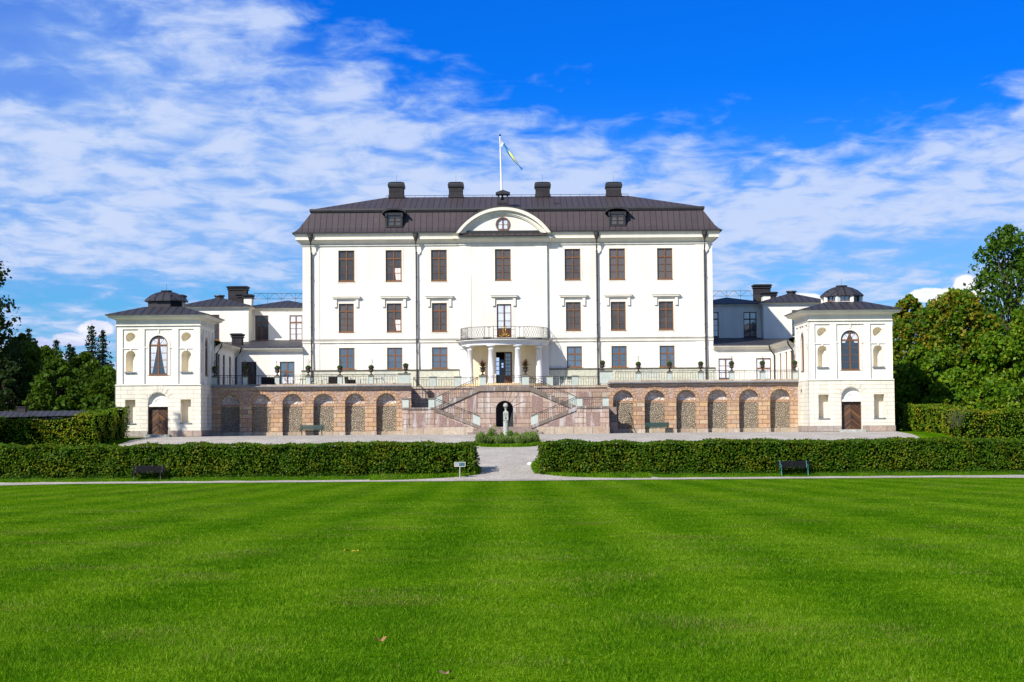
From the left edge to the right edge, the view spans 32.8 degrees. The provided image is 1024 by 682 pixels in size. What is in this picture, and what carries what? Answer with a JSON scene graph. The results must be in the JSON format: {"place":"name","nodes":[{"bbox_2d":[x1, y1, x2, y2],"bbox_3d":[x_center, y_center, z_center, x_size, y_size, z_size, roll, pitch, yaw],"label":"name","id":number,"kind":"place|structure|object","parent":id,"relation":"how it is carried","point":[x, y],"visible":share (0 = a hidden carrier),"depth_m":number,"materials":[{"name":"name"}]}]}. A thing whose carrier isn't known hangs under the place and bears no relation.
{"place":"outdoors","nodes":[
{"label":"outdoors","id":0,"kind":"place"},
{"bbox_2d":[261,377,273,383],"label":"wicker sofa","id":1,"kind":"object","parent":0,"point":[270,380],"visible":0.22,"depth_m":144.20,"materials":[{"name":"wicker"}]},
{"bbox_2d":[328,377,337,383],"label":"wicker armchair","id":2,"kind":"object","parent":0,"point":[332,380],"visible":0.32,"depth_m":144.21,"materials":[{"name":"wicker"}]},
{"bbox_2d":[369,463,481,479],"bbox_3d":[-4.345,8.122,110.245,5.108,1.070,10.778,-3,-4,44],"label":"verge grass","id":3,"kind":"structure","parent":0,"point":[411,475],"depth_m":108.13,"materials":[{"name":"plant"}]},
{"bbox_2d":[454,467,561,479],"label":"garden walk","id":4,"kind":"structure","parent":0,"point":[498,473],"depth_m":108.50,"materials":[{"name":"gravel"}]},
{"bbox_2d":[0,429,1023,681],"bbox_3d":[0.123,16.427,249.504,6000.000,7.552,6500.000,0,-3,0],"label":"lawn","id":5,"kind":"structure","parent":0,"point":[398,491],"depth_m":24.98,"materials":[{"name":"green plant"}]},
{"bbox_2d":[0,261,24,366],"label":"maple tree","id":6,"kind":"object","parent":5,"relation":"on","point":[8,348],"visible":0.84,"depth_m":153.43,"materials":[{"name":"green plant"}]},
{"bbox_2d":[0,357,29,410],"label":"broadleaf tree","id":7,"kind":"object","parent":5,"relation":"on","point":[11,386],"visible":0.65,"depth_m":149.27,"materials":[{"name":"green plant"}]},
{"bbox_2d":[6,329,37,402],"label":"spruce tree","id":8,"kind":"object","parent":5,"relation":"on","point":[28,334],"visible":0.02,"depth_m":176.16,"materials":[{"name":"green plant"}]},
{"bbox_2d":[0,333,54,402],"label":"broadleaf tree","id":9,"kind":"object","parent":5,"relation":"on","point":[30,368],"visible":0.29,"depth_m":159.07,"materials":[{"name":"green plant"}]},
{"bbox_2d":[22,394,38,410],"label":"lime shrub","id":10,"kind":"object","parent":5,"relation":"on","point":[29,397],"visible":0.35,"depth_m":145.73,"materials":[{"name":"green plant"}]},
{"bbox_2d":[0,407,86,419],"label":"garden shed","id":11,"kind":"structure","parent":5,"relation":"on","point":[22,412],"depth_m":142.73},
{"bbox_2d":[30,345,66,392],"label":"broadleaf tree","id":12,"kind":"object","parent":5,"relation":"on","point":[47,354],"visible":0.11,"depth_m":165.59,"materials":[{"name":"green plant"}]},
{"bbox_2d":[25,356,85,410],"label":"broadleaf tree","id":13,"kind":"object","parent":5,"relation":"on","point":[68,384],"visible":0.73,"depth_m":150.83,"materials":[{"name":"green plant"}]},
{"bbox_2d":[52,338,65,359],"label":"spruce tree","id":14,"kind":"object","parent":5,"relation":"on","point":[56,342],"visible":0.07,"depth_m":178.12,"materials":[{"name":"green plant"}]},
{"bbox_2d":[0,405,130,447],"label":"hedge","id":15,"kind":"object","parent":5,"relation":"on","point":[95,426],"visible":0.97,"depth_m":126.78,"materials":[{"name":"green plant"}]},
{"bbox_2d":[63,344,73,363],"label":"spruce tree","id":16,"kind":"object","parent":5,"relation":"on","point":[69,352],"visible":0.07,"depth_m":180.00,"materials":[{"name":"green plant"}]},
{"bbox_2d":[53,351,102,402],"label":"broadleaf tree","id":17,"kind":"object","parent":5,"relation":"on","point":[87,364],"visible":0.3,"depth_m":157.22,"materials":[{"name":"green plant"}]},
{"bbox_2d":[80,325,104,365],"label":"spruce tree","id":18,"kind":"object","parent":5,"relation":"on","point":[91,340],"visible":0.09,"depth_m":172.09,"materials":[{"name":"green plant"}]},
{"bbox_2d":[78,364,115,410],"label":"broadleaf tree","id":19,"kind":"object","parent":5,"relation":"on","point":[102,385],"visible":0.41,"depth_m":150.96,"materials":[{"name":"green plant"}]},
{"bbox_2d":[96,330,114,366],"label":"spruce tree","id":20,"kind":"object","parent":5,"relation":"on","point":[103,347],"visible":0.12,"depth_m":174.04,"materials":[{"name":"green plant"}]},
{"bbox_2d":[97,398,115,410],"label":"lime shrub","id":21,"kind":"object","parent":5,"relation":"on","point":[105,402],"visible":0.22,"depth_m":137.83,"materials":[{"name":"green plant"}]},
{"bbox_2d":[132,465,164,479],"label":"garden bench","id":22,"kind":"object","parent":5,"relation":"on","point":[149,469],"visible":1,"depth_m":108.30,"materials":[{"name":"metal"}]},
{"bbox_2d":[105,284,224,437],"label":"pavilion","id":23,"kind":"structure","parent":5,"relation":"on","point":[164,353],"depth_m":138.24,"materials":[{"name":"paint"}]},
{"bbox_2d":[148,407,167,434],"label":"door","id":24,"kind":"structure","parent":23,"relation":"in","point":[157,416],"depth_m":138.23,"materials":[{"name":"brown wood"}]},
{"bbox_2d":[149,336,167,375],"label":"arched window","id":25,"kind":"structure","parent":23,"relation":"in","point":[158,345],"depth_m":138.40,"materials":[{"name":"glass"}]},
{"bbox_2d":[205,340,207,376],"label":"arched window","id":26,"kind":"structure","parent":23,"relation":"in","point":[206,375],"depth_m":141.85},
{"bbox_2d":[0,440,479,478],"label":"hedge","id":27,"kind":"object","parent":5,"relation":"on","point":[62,460],"visible":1,"depth_m":108.96,"materials":[{"name":"green plant"}]},
{"bbox_2d":[211,373,411,435],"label":"terrace wall","id":28,"kind":"structure","parent":5,"relation":"on","point":[276,408],"depth_m":143.02,"materials":[{"name":"stone"}]},
{"bbox_2d":[212,360,217,375],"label":"planted urn","id":29,"kind":"object","parent":28,"relation":"on","point":[214,369],"visible":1,"depth_m":143.15,"materials":[{"name":"green metal"}]},
{"bbox_2d":[299,425,323,434],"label":"garden bench","id":30,"kind":"object","parent":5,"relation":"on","point":[306,427],"visible":0.93,"depth_m":142.29,"materials":[{"name":"green paint"}]},
{"bbox_2d":[454,462,464,477],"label":"information sign","id":31,"kind":"object","parent":5,"relation":"on","point":[459,464],"visible":1,"depth_m":107.46,"materials":[{"name":"white metal"}]},
{"bbox_2d":[402,375,617,434],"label":"staircase","id":32,"kind":"structure","parent":5,"relation":"on","point":[574,407],"depth_m":141.06,"materials":[{"name":"pink stone"}]},
{"bbox_2d":[478,360,487,374],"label":"planted urn","id":33,"kind":"object","parent":32,"relation":"on","point":[482,367],"visible":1,"depth_m":141.32,"materials":[{"name":"brown metal"}]},
{"bbox_2d":[521,358,528,374],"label":"planted urn","id":34,"kind":"object","parent":32,"relation":"on","point":[525,368],"visible":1,"depth_m":141.30,"materials":[{"name":"brown metal"}]},
{"bbox_2d":[0,466,1023,481],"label":"undergrowth","id":35,"kind":"object","parent":5,"relation":"on","point":[366,476],"visible":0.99,"depth_m":108.29,"materials":[{"name":"plant"}]},
{"bbox_2d":[599,370,798,432],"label":"terrace wall","id":36,"kind":"structure","parent":5,"relation":"on","point":[733,404],"depth_m":143.03,"materials":[{"name":"stone"}]},
{"bbox_2d":[635,356,641,371],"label":"planted urn","id":37,"kind":"object","parent":36,"relation":"on","point":[638,365],"visible":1,"depth_m":143.13,"materials":[{"name":"green metal"}]},
{"bbox_2d":[728,356,734,370],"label":"planted urn","id":38,"kind":"object","parent":36,"relation":"on","point":[731,363],"visible":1,"depth_m":143.13,"materials":[{"name":"green metal"}]},
{"bbox_2d":[534,435,1023,474],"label":"hedge","id":39,"kind":"object","parent":5,"relation":"on","point":[724,455],"visible":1,"depth_m":108.95,"materials":[{"name":"green plant"}]},
{"bbox_2d":[777,460,810,475],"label":"garden bench","id":40,"kind":"object","parent":5,"relation":"on","point":[799,464],"visible":1,"depth_m":108.30,"materials":[{"name":"black metal"}]},
{"bbox_2d":[784,279,902,431],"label":"pavilion","id":41,"kind":"structure","parent":5,"relation":"on","point":[843,350],"depth_m":138.23,"materials":[{"name":"paint"}]},
{"bbox_2d":[801,334,803,371],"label":"arched window","id":42,"kind":"structure","parent":41,"relation":"in","point":[802,334],"depth_m":141.96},
{"bbox_2d":[841,330,859,370],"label":"arched window","id":43,"kind":"structure","parent":41,"relation":"in","point":[849,339],"depth_m":138.40,"materials":[{"name":"glass"}]},
{"bbox_2d":[841,401,860,428],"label":"door","id":44,"kind":"structure","parent":41,"relation":"in","point":[851,411],"depth_m":138.23,"materials":[{"name":"brown wood"}]},
{"bbox_2d":[894,383,918,430],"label":"shrub","id":45,"kind":"object","parent":5,"relation":"on","point":[899,399],"visible":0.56,"depth_m":148.05,"materials":[{"name":"green plant"}]},
{"bbox_2d":[892,293,924,428],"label":"broadleaf tree","id":46,"kind":"object","parent":5,"relation":"on","point":[906,336],"visible":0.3,"depth_m":159.23,"materials":[{"name":"green plant"}]},
{"bbox_2d":[893,344,954,429],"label":"broadleaf tree","id":47,"kind":"object","parent":5,"relation":"on","point":[919,366],"visible":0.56,"depth_m":148.63,"materials":[{"name":"green plant"}]},
{"bbox_2d":[920,392,953,404],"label":"shrub","id":48,"kind":"object","parent":5,"relation":"on","point":[926,400],"visible":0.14,"depth_m":146.07,"materials":[{"name":"green plant"}]},
{"bbox_2d":[926,366,980,410],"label":"broadleaf tree","id":49,"kind":"object","parent":5,"relation":"on","point":[949,378],"visible":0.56,"depth_m":145.03,"materials":[{"name":"green plant"}]},
{"bbox_2d":[938,407,968,427],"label":"twiggy bush","id":50,"kind":"object","parent":5,"relation":"on","point":[956,422],"visible":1,"depth_m":126.59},
{"bbox_2d":[900,287,1009,392],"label":"broadleaf tree","id":51,"kind":"object","parent":5,"relation":"on","point":[969,321],"visible":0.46,"depth_m":152.10,"materials":[{"name":"green plant"}]},
{"bbox_2d":[901,403,1023,440],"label":"hedge","id":52,"kind":"object","parent":5,"relation":"on","point":[1005,424],"visible":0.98,"depth_m":127.39,"materials":[{"name":"green plant"}]},
{"bbox_2d":[958,387,981,411],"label":"shrub","id":53,"kind":"object","parent":5,"relation":"on","point":[966,401],"visible":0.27,"depth_m":143.40,"materials":[{"name":"green plant"}]},
{"bbox_2d":[957,331,1022,385],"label":"broadleaf tree","id":54,"kind":"object","parent":5,"relation":"on","point":[987,351],"visible":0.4,"depth_m":148.76,"materials":[{"name":"green plant"}]},
{"bbox_2d":[958,223,1023,370],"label":"broadleaf tree","id":55,"kind":"object","parent":5,"relation":"on","point":[1007,238],"visible":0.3,"depth_m":165.58,"materials":[{"name":"green plant"}]},
{"bbox_2d":[970,375,1011,411],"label":"broadleaf tree","id":56,"kind":"object","parent":5,"relation":"on","point":[989,390],"visible":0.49,"depth_m":141.12,"materials":[{"name":"green plant"}]},
{"bbox_2d":[994,306,1023,384],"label":"broadleaf tree","id":57,"kind":"object","parent":5,"relation":"on","point":[1014,341],"visible":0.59,"depth_m":147.29,"materials":[{"name":"green plant"}]},
{"bbox_2d":[999,382,1023,412],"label":"shrub","id":58,"kind":"object","parent":5,"relation":"on","point":[1013,396],"visible":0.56,"depth_m":137.48,"materials":[{"name":"green plant"}]},
{"bbox_2d":[0,475,1023,484],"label":"cross path","id":59,"kind":"structure","parent":0,"point":[590,478],"depth_m":106.91,"materials":[{"name":"gravel"}]},
{"bbox_2d":[0,0,1023,404],"label":"sky","id":60,"kind":"structure","parent":0,"point":[874,146],"materials":[{"name":"blue"}]},
{"bbox_2d":[116,431,918,466],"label":"forecourt","id":61,"kind":"structure","parent":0,"point":[506,456],"depth_m":130.15,"materials":[{"name":"gravel"}]},
{"bbox_2d":[479,443,535,446],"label":"planting bed","id":62,"kind":"object","parent":61,"relation":"on","point":[508,446],"visible":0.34,"depth_m":124.76,"materials":[{"name":"green plant"}]},
{"bbox_2d":[475,431,486,443],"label":"lavender plant","id":63,"kind":"object","parent":62,"relation":"on","point":[480,437],"visible":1,"depth_m":125.90,"materials":[{"name":"green plant"}]},
{"bbox_2d":[488,424,496,435],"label":"rose bush","id":64,"kind":"object","parent":62,"relation":"on","point":[490,433],"visible":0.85,"depth_m":128.24,"materials":[{"name":"green plant"}]},
{"bbox_2d":[495,435,505,443],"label":"lavender plant","id":65,"kind":"object","parent":62,"relation":"on","point":[501,439],"visible":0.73,"depth_m":125.91,"materials":[{"name":"green plant"}]},
{"bbox_2d":[503,403,508,435],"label":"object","id":66,"kind":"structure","parent":62,"relation":"on","point":[505,418],"depth_m":130.69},
{"bbox_2d":[475,434,539,446],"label":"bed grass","id":67,"kind":"structure","parent":62,"relation":"on","point":[511,445],"depth_m":124.98,"materials":[{"name":"plant"}]},
{"bbox_2d":[505,435,512,443],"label":"lavender plant","id":68,"kind":"object","parent":62,"relation":"on","point":[508,440],"visible":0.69,"depth_m":126.16,"materials":[{"name":"green plant"}]},
{"bbox_2d":[515,434,525,443],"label":"lavender plant","id":69,"kind":"object","parent":62,"relation":"on","point":[520,438],"visible":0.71,"depth_m":125.89,"materials":[{"name":"green plant"}]},
{"bbox_2d":[522,432,532,442],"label":"lavender plant","id":70,"kind":"object","parent":62,"relation":"on","point":[527,435],"visible":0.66,"depth_m":126.14,"materials":[{"name":"green plant"}]},
{"bbox_2d":[530,431,538,442],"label":"lavender plant","id":71,"kind":"object","parent":62,"relation":"on","point":[535,435],"visible":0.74,"depth_m":126.40,"materials":[{"name":"green plant"}]},
{"bbox_2d":[645,422,669,432],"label":"garden bench","id":72,"kind":"object","parent":61,"relation":"on","point":[661,424],"visible":0.93,"depth_m":142.27,"materials":[{"name":"green paint"}]},
{"bbox_2d":[547,473,650,477],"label":"grass verge","id":73,"kind":"object","parent":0,"point":[608,476],"depth_m":107.48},
{"bbox_2d":[530,460,651,477],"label":"verge grass","id":74,"kind":"structure","parent":73,"relation":"on","point":[591,474],"depth_m":108.25,"materials":[{"name":"plant"}]},
{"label":"terrace floor","id":75,"kind":"structure","parent":0,"visible":0},
{"bbox_2d":[179,286,302,384],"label":"palace wing","id":76,"kind":"structure","parent":75,"relation":"on","point":[261,339],"depth_m":164.82,"materials":[{"name":"paint"}]},
{"bbox_2d":[213,315,219,340],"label":"window","id":77,"kind":"structure","parent":76,"relation":"in","point":[216,332],"depth_m":164.95,"materials":[{"name":"glass"}]},
{"bbox_2d":[242,362,255,383],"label":"open doorway","id":78,"kind":"structure","parent":76,"relation":"in","point":[251,366],"depth_m":156.06,"materials":[{"name":"brown wood"}]},
{"bbox_2d":[255,315,267,339],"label":"window","id":79,"kind":"structure","parent":76,"relation":"in","point":[261,321],"depth_m":167.55,"materials":[{"name":"glass"}]},
{"bbox_2d":[280,362,294,383],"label":"glazed door","id":80,"kind":"structure","parent":76,"relation":"in","point":[286,368],"depth_m":156.10,"materials":[{"name":"glass"}]},
{"bbox_2d":[289,315,301,339],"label":"window","id":81,"kind":"structure","parent":76,"relation":"in","point":[295,321],"depth_m":167.55,"materials":[{"name":"glass"}]},
{"bbox_2d":[292,174,721,399],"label":"palace","id":82,"kind":"structure","parent":75,"relation":"on","point":[456,282],"depth_m":156.28,"materials":[{"name":"white paint"}]},
{"bbox_2d":[338,304,353,332],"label":"window","id":83,"kind":"structure","parent":82,"relation":"in","point":[346,311],"depth_m":156.41,"materials":[{"name":"glass"}]},
{"bbox_2d":[338,251,354,281],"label":"window","id":84,"kind":"structure","parent":82,"relation":"in","point":[346,258],"depth_m":156.63,"materials":[{"name":"glass"}]},
{"bbox_2d":[339,348,354,369],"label":"window","id":85,"kind":"structure","parent":82,"relation":"in","point":[346,355],"depth_m":156.25,"materials":[{"name":"glass"}]},
{"bbox_2d":[385,250,401,281],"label":"window","id":86,"kind":"structure","parent":82,"relation":"in","point":[393,258],"depth_m":156.63,"materials":[{"name":"glass"}]},
{"bbox_2d":[387,303,401,331],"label":"window","id":87,"kind":"structure","parent":82,"relation":"in","point":[394,310],"depth_m":156.41,"materials":[{"name":"glass"}]},
{"bbox_2d":[387,348,401,368],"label":"window","id":88,"kind":"structure","parent":82,"relation":"in","point":[394,355],"depth_m":156.25,"materials":[{"name":"glass"}]},
{"bbox_2d":[431,250,446,280],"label":"window","id":89,"kind":"structure","parent":82,"relation":"in","point":[438,257],"depth_m":156.63,"materials":[{"name":"glass"}]},
{"bbox_2d":[432,303,446,331],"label":"window","id":90,"kind":"structure","parent":82,"relation":"in","point":[439,310],"depth_m":156.41,"materials":[{"name":"glass"}]},
{"bbox_2d":[432,347,447,368],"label":"window","id":91,"kind":"structure","parent":82,"relation":"in","point":[439,354],"depth_m":156.25,"materials":[{"name":"glass"}]},
{"bbox_2d":[495,249,510,280],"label":"window","id":92,"kind":"structure","parent":82,"relation":"in","point":[502,256],"depth_m":156.41,"materials":[{"name":"glass"}]},
{"bbox_2d":[496,217,509,230],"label":"oculus window","id":93,"kind":"structure","parent":82,"relation":"in","point":[502,223],"depth_m":156.02,"materials":[{"name":"glass"}]},
{"bbox_2d":[497,304,511,337],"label":"balcony door","id":94,"kind":"structure","parent":82,"relation":"in","point":[503,310],"depth_m":156.18,"materials":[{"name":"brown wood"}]},
{"bbox_2d":[504,352,511,382],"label":"entrance door","id":95,"kind":"structure","parent":82,"relation":"in","point":[507,355],"depth_m":155.95,"materials":[{"name":"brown wood"}]},
{"bbox_2d":[499,134,522,189],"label":"flagpole","id":96,"kind":"object","parent":82,"relation":"on","point":[510,154],"visible":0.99,"depth_m":162.34,"materials":[{"name":"metal"}]},
{"bbox_2d":[565,249,580,279],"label":"window","id":97,"kind":"structure","parent":82,"relation":"in","point":[572,256],"depth_m":156.63,"materials":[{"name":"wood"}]},
{"bbox_2d":[566,302,580,330],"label":"window","id":98,"kind":"structure","parent":82,"relation":"in","point":[573,309],"depth_m":156.41,"materials":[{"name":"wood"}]},
{"bbox_2d":[567,346,581,367],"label":"window","id":99,"kind":"structure","parent":82,"relation":"in","point":[574,353],"depth_m":156.25,"materials":[{"name":"glass"}]},
{"bbox_2d":[609,249,625,279],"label":"window","id":100,"kind":"structure","parent":82,"relation":"in","point":[616,256],"depth_m":156.63,"materials":[{"name":"glass"}]},
{"bbox_2d":[611,302,625,330],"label":"window","id":101,"kind":"structure","parent":82,"relation":"in","point":[618,309],"depth_m":156.41,"materials":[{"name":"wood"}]},
{"bbox_2d":[611,346,626,367],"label":"window","id":102,"kind":"structure","parent":82,"relation":"in","point":[619,353],"depth_m":156.25,"materials":[{"name":"glass"}]},
{"bbox_2d":[657,248,672,279],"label":"window","id":103,"kind":"structure","parent":82,"relation":"in","point":[664,255],"depth_m":156.63,"materials":[{"name":"glass"}]},
{"bbox_2d":[659,301,673,329],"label":"window","id":104,"kind":"structure","parent":82,"relation":"in","point":[665,307],"depth_m":156.41,"materials":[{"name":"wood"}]},
{"bbox_2d":[660,346,674,366],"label":"window","id":105,"kind":"structure","parent":82,"relation":"in","point":[665,351],"depth_m":156.25,"materials":[{"name":"glass"}]},
{"bbox_2d":[713,284,820,379],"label":"palace wing","id":106,"kind":"structure","parent":75,"relation":"on","point":[748,334],"depth_m":165.03,"materials":[{"name":"paint"}]},
{"bbox_2d":[713,312,718,337],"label":"window","id":107,"kind":"structure","parent":106,"relation":"in","point":[715,314],"depth_m":167.06,"materials":[{"name":"glass"}]},
{"bbox_2d":[718,358,732,379],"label":"glazed door","id":108,"kind":"structure","parent":106,"relation":"in","point":[723,362],"depth_m":156.10,"materials":[{"name":"glass"}]},
{"bbox_2d":[743,312,756,337],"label":"window","id":109,"kind":"structure","parent":106,"relation":"in","point":[750,326],"depth_m":167.06,"materials":[{"name":"glass"}]},
{"bbox_2d":[756,358,770,378],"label":"glazed door","id":110,"kind":"structure","parent":106,"relation":"in","point":[767,360],"depth_m":156.06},
{"bbox_2d":[792,310,796,335],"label":"window","id":111,"kind":"structure","parent":106,"relation":"in","point":[793,327],"depth_m":165.14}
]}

